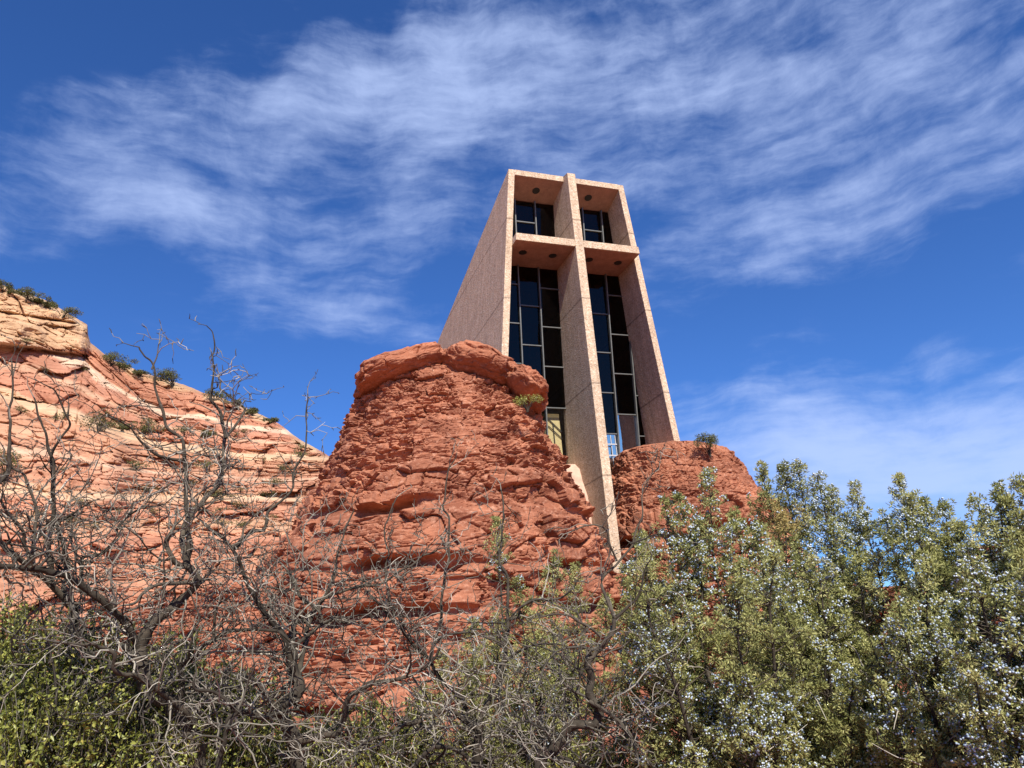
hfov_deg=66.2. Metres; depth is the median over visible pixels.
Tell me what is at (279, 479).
scrub
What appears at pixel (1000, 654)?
juniper
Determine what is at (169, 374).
shrub
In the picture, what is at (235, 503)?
scrub
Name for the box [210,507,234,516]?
scrub
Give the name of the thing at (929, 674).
juniper
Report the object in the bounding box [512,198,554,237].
window
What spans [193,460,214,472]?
scrub
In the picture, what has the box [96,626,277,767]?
shrub
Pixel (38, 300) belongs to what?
shrub
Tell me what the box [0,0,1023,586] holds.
sky
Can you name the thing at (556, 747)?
bare tree
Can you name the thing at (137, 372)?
shrub
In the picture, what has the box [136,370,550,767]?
bare tree
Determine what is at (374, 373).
boulder
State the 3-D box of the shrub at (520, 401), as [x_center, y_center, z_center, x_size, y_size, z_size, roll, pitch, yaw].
[0.620,0.762,31.956,1.257,0.858,1.128,2,-21,-17]
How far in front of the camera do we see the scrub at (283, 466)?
139.87 m
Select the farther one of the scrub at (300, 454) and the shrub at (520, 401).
the scrub at (300, 454)
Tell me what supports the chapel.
on the rock mound at (735, 484)
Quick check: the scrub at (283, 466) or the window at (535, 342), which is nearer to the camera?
the window at (535, 342)
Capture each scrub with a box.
[13,405,29,413]
[22,337,34,345]
[86,522,101,530]
[126,459,150,470]
[173,425,192,435]
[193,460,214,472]
[205,488,226,499]
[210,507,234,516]
[213,518,236,526]
[229,500,251,509]
[259,490,274,497]
[264,478,282,486]
[275,464,291,473]
[291,450,309,456]
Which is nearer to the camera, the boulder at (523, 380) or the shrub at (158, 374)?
the boulder at (523, 380)
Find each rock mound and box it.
[252,349,649,717]
[611,441,817,659]
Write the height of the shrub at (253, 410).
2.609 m
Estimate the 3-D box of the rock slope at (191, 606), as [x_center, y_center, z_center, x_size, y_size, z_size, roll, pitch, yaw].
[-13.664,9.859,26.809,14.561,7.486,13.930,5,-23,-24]
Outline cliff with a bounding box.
[0,286,328,624]
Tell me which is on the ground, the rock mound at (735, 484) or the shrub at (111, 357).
the rock mound at (735, 484)
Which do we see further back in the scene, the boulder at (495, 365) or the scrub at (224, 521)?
the scrub at (224, 521)
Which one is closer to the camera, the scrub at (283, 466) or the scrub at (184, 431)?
the scrub at (283, 466)
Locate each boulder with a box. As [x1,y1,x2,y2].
[353,341,445,398]
[443,340,517,385]
[506,364,548,414]
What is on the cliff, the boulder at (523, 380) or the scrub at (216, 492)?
the scrub at (216, 492)
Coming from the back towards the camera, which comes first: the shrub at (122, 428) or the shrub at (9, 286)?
the shrub at (9, 286)
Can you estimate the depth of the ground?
18.26 m
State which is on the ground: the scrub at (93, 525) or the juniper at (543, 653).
the juniper at (543, 653)
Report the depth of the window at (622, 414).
47.24 m
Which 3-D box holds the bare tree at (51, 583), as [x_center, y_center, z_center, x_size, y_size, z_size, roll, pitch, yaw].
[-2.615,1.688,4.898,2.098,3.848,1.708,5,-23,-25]
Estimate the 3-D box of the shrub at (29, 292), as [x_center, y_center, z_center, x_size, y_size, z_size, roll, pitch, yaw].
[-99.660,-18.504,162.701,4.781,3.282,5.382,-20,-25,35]
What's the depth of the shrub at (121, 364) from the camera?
165.74 m
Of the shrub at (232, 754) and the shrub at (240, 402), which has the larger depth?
the shrub at (240, 402)
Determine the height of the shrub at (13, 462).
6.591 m
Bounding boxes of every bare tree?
[0,315,323,767]
[0,334,282,765]
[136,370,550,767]
[266,430,642,767]
[409,442,713,767]
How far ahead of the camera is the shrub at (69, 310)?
163.81 m
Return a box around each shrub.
[0,279,14,292]
[0,448,23,484]
[0,590,226,767]
[6,288,25,297]
[17,286,46,301]
[30,297,43,304]
[42,296,57,309]
[47,302,83,318]
[79,407,124,432]
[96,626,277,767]
[99,350,130,365]
[107,422,128,430]
[113,358,139,369]
[127,420,164,436]
[131,369,148,377]
[146,368,177,385]
[159,368,181,388]
[200,429,215,437]
[202,388,232,400]
[223,399,241,410]
[229,667,646,767]
[245,407,258,415]
[262,417,278,423]
[512,393,542,411]
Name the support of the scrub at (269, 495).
on the cliff
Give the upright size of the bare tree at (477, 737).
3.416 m
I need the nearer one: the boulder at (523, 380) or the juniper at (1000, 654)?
the juniper at (1000, 654)
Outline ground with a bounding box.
[114,680,1001,767]
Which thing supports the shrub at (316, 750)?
on the ground
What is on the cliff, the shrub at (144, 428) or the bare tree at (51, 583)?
the shrub at (144, 428)
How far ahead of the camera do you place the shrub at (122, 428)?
146.83 m
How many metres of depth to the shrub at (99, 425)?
134.72 m
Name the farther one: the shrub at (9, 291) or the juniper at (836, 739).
the shrub at (9, 291)
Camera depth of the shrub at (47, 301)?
164.29 m
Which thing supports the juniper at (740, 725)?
on the ground
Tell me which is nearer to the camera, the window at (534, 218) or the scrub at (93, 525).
the window at (534, 218)
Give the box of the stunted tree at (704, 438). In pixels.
[694,432,717,457]
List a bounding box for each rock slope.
[0,557,294,718]
[686,530,1022,686]
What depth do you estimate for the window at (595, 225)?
49.41 m
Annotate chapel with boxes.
[438,169,679,572]
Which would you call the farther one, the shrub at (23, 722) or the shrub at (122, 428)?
the shrub at (122, 428)
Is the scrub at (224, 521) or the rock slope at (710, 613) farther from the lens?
the scrub at (224, 521)
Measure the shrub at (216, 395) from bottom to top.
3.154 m
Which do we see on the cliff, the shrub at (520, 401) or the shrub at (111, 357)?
the shrub at (111, 357)
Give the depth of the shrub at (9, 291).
162.92 m
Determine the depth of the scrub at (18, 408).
135.21 m
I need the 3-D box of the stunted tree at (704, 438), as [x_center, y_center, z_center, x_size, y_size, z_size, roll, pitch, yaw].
[10.357,3.162,41.332,1.703,1.380,1.012,7,-23,-27]
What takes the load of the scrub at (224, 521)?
on the cliff
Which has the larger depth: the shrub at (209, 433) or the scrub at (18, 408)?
the shrub at (209, 433)
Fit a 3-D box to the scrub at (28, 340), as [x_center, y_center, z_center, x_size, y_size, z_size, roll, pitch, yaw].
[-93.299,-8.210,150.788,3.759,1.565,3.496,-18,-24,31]
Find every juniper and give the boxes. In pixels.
[392,516,642,767]
[606,466,828,767]
[743,457,905,767]
[848,471,999,767]
[931,472,1023,767]
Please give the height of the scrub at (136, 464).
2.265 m
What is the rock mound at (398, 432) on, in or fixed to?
on the ground
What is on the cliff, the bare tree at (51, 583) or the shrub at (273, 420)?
the shrub at (273, 420)
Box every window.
[508,265,565,434]
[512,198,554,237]
[579,207,612,243]
[587,273,645,471]
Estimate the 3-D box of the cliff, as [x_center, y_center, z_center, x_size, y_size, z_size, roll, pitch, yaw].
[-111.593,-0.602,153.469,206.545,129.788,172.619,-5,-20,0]
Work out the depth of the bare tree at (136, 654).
4.71 m

